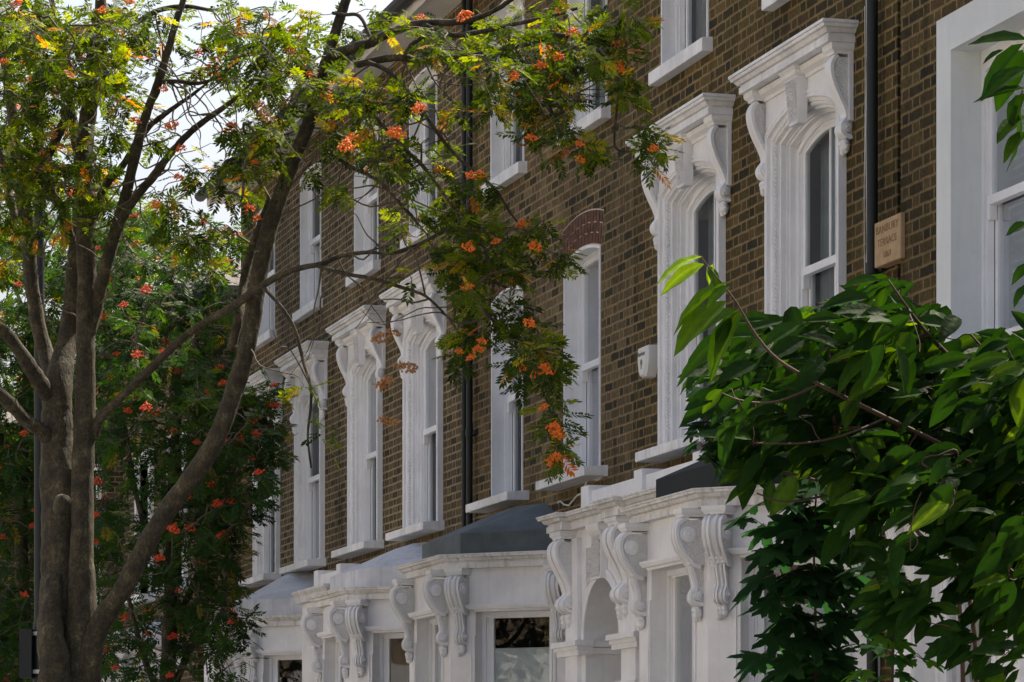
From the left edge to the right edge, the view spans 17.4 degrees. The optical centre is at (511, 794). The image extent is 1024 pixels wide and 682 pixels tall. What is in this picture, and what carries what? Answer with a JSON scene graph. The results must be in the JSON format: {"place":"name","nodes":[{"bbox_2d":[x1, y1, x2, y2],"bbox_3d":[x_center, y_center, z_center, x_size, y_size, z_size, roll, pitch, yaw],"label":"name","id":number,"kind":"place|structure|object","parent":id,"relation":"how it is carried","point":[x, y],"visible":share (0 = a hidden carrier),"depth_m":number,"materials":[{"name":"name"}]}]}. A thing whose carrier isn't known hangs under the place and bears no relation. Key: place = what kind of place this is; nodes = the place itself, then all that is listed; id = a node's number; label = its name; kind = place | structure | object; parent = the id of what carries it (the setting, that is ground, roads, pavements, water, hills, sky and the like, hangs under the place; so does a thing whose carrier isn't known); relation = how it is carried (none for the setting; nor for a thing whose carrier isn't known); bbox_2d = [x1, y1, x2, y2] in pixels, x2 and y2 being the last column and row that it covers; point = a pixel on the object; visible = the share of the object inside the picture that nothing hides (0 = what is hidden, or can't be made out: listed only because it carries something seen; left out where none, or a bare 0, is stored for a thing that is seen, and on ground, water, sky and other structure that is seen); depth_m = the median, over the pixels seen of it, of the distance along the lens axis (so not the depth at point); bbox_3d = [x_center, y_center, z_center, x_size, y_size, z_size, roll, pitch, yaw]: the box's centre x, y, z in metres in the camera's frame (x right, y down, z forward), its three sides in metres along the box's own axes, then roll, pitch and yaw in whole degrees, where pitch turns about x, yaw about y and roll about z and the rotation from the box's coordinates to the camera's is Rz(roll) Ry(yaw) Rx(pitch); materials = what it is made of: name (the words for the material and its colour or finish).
{"place":"outdoors","nodes":[
{"label":"outdoors","id":0,"kind":"place"},
{"bbox_2d":[0,411,33,681],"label":"terraced house","id":1,"kind":"structure","parent":0,"point":[8,415],"depth_m":53.32,"materials":[{"name":"brick"}]},
{"bbox_2d":[99,258,240,681],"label":"terraced house","id":2,"kind":"structure","parent":0,"point":[187,676],"depth_m":42.35,"materials":[{"name":"brick"}]},
{"bbox_2d":[125,448,154,606],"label":"window","id":3,"kind":"structure","parent":2,"relation":"in","point":[150,599],"depth_m":44.54,"materials":[{"name":"white paint"}]},
{"bbox_2d":[101,622,181,681],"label":"bay window","id":4,"kind":"structure","parent":2,"relation":"in","point":[121,656],"depth_m":42.42,"materials":[{"name":"white paint"}]},
{"bbox_2d":[154,432,189,595],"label":"window","id":5,"kind":"structure","parent":2,"relation":"in","point":[184,575],"depth_m":41.82,"materials":[{"name":"white paint"}]},
{"bbox_2d":[0,0,392,390],"label":"sky","id":6,"kind":"structure","parent":0,"point":[167,99],"materials":[{"name":"white"}]},
{"bbox_2d":[194,77,820,681],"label":"terraced house","id":7,"kind":"structure","parent":0,"point":[298,539],"depth_m":37.84,"materials":[{"name":"brick"}]},
{"bbox_2d":[205,572,313,681],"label":"bay window","id":8,"kind":"structure","parent":7,"relation":"in","point":[282,644],"depth_m":36.57,"materials":[{"name":"white paint"}]},
{"bbox_2d":[239,368,318,587],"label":"ornate window","id":9,"kind":"structure","parent":7,"relation":"in","point":[261,576],"depth_m":39.29,"materials":[{"name":"white paint"}]},
{"bbox_2d":[274,340,375,574],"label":"ornate window","id":10,"kind":"structure","parent":7,"relation":"in","point":[309,490],"depth_m":37.78,"materials":[{"name":"white paint"}]},
{"bbox_2d":[885,0,1023,681],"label":"terraced house","id":11,"kind":"structure","parent":0,"point":[960,190],"depth_m":19.74,"materials":[{"name":"brown brick"}]},
{"bbox_2d":[875,212,904,267],"bbox_3d":[2.369,-3.425,20.706,0.108,0.280,0.430,0,0,-16],"label":"stone plaque","id":12,"kind":"object","parent":11,"relation":"attached to","point":[889,241],"visible":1,"depth_m":20.66,"materials":[{"name":"brown stone"}]},
{"bbox_2d":[885,359,1023,681],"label":"bay window","id":13,"kind":"structure","parent":11,"relation":"in","point":[921,673],"depth_m":18.23,"materials":[{"name":"white paint"}]},
{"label":"pavement","id":14,"kind":"structure","parent":0,"visible":0},
{"bbox_2d":[19,3,44,681],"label":"lamp post","id":15,"kind":"object","parent":14,"relation":"on","point":[28,663],"visible":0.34,"depth_m":21.97,"materials":[{"name":"black metal"}]},
{"bbox_2d":[0,195,180,681],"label":"rowan tree","id":16,"kind":"object","parent":14,"relation":"on","point":[16,481],"visible":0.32,"depth_m":36.21,"materials":[{"name":"green plant"}]},
{"bbox_2d":[74,212,299,681],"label":"rowan tree","id":17,"kind":"object","parent":14,"relation":"on","point":[221,511],"visible":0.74,"depth_m":26.38,"materials":[{"name":"green plant"}]},
{"bbox_2d":[0,0,685,681],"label":"rowan tree","id":18,"kind":"object","parent":14,"relation":"on","point":[74,622],"visible":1,"depth_m":17.14,"materials":[{"name":"green plant"}]},
{"bbox_2d":[722,475,890,681],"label":"sycamore sapling","id":19,"kind":"object","parent":14,"relation":"on","point":[829,588],"visible":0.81,"depth_m":10.75,"materials":[{"name":"green plant"}]},
{"bbox_2d":[682,386,978,681],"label":"sycamore sapling","id":20,"kind":"object","parent":14,"relation":"on","point":[711,446],"visible":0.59,"depth_m":9.89,"materials":[{"name":"green plant"}]},
{"bbox_2d":[657,30,1023,681],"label":"cherry tree","id":21,"kind":"object","parent":14,"relation":"on","point":[928,437],"visible":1,"depth_m":9.62,"materials":[{"name":"green plant"}]},
{"bbox_2d":[799,301,965,681],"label":"sycamore sapling","id":22,"kind":"object","parent":14,"relation":"on","point":[834,308],"visible":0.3,"depth_m":9.81,"materials":[{"name":"green plant"}]},
{"bbox_2d":[842,575,948,681],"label":"sycamore sapling","id":23,"kind":"object","parent":14,"relation":"on","point":[896,586],"visible":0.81,"depth_m":9.57,"materials":[{"name":"green plant"}]},
{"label":"front gardens","id":24,"kind":"structure","parent":0,"visible":0},
{"bbox_2d":[72,361,122,629],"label":"terraced house","id":25,"kind":"structure","parent":24,"relation":"on","point":[116,479],"depth_m":47.04,"materials":[{"name":"brick"}]},
{"bbox_2d":[94,465,101,602],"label":"window","id":26,"kind":"structure","parent":25,"relation":"in","point":[100,494],"depth_m":47.45,"materials":[{"name":"white paint"}]},
{"bbox_2d":[0,78,200,416],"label":"rowan tree","id":27,"kind":"object","parent":24,"relation":"on","point":[3,258],"visible":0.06,"depth_m":51.81,"materials":[{"name":"green plant"}]},
{"bbox_2d":[291,0,520,681],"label":"terraced house","id":28,"kind":"structure","parent":24,"relation":"on","point":[351,627],"depth_m":32.90,"materials":[{"name":"brick"}]},
{"bbox_2d":[300,542,426,681],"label":"bay window","id":29,"kind":"structure","parent":28,"relation":"in","point":[352,630],"depth_m":31.63,"materials":[{"name":"white paint"}]},
{"bbox_2d":[325,305,435,557],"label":"ornate window","id":30,"kind":"structure","parent":28,"relation":"in","point":[361,361],"depth_m":35.20,"materials":[{"name":"white paint"}]},
{"bbox_2d":[379,268,520,540],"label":"ornate window","id":31,"kind":"structure","parent":28,"relation":"in","point":[422,390],"depth_m":32.82,"materials":[{"name":"white paint"}]},
{"bbox_2d":[389,0,707,681],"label":"terraced house","id":32,"kind":"structure","parent":24,"relation":"on","point":[476,596],"depth_m":27.88,"materials":[{"name":"brick"}]},
{"bbox_2d":[389,503,564,681],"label":"bay window","id":33,"kind":"structure","parent":32,"relation":"in","point":[474,607],"depth_m":27.92,"materials":[{"name":"white paint"}]},
{"bbox_2d":[557,477,601,505],"bbox_3d":[0.543,-2.460,27.288,0.036,0.175,1.211,0,0,-16],"label":"wall cable","id":34,"kind":"object","parent":32,"relation":"attached to","point":[574,498],"depth_m":27.41,"materials":[{"name":"white plastic"}]},
{"bbox_2d":[536,0,994,681],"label":"terraced house","id":35,"kind":"structure","parent":24,"relation":"on","point":[754,102],"depth_m":22.85,"materials":[{"name":"brown brick"}]},
{"bbox_2d":[638,345,657,378],"bbox_3d":[1.028,-3.285,25.424,0.101,0.240,0.230,0,0,-16],"label":"alarm box","id":36,"kind":"object","parent":35,"relation":"attached to","point":[647,361],"visible":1,"depth_m":25.34,"materials":[{"name":"white plastic"}]},
{"bbox_2d":[625,93,820,462],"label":"ornate window","id":37,"kind":"structure","parent":35,"relation":"in","point":[703,172],"depth_m":24.86,"materials":[{"name":"white paint"}]},
{"bbox_2d":[614,453,879,681],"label":"bay window","id":38,"kind":"structure","parent":35,"relation":"in","point":[685,572],"depth_m":21.69,"materials":[{"name":"white paint"}]},
{"bbox_2d":[728,18,994,412],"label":"ornate window","id":39,"kind":"structure","parent":35,"relation":"in","point":[799,93],"depth_m":22.64,"materials":[{"name":"white paint"}]},
{"bbox_2d":[864,0,866,287],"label":"wall cable","id":40,"kind":"object","parent":35,"relation":"attached to","point":[865,142],"depth_m":21.20,"materials":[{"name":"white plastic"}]}
]}

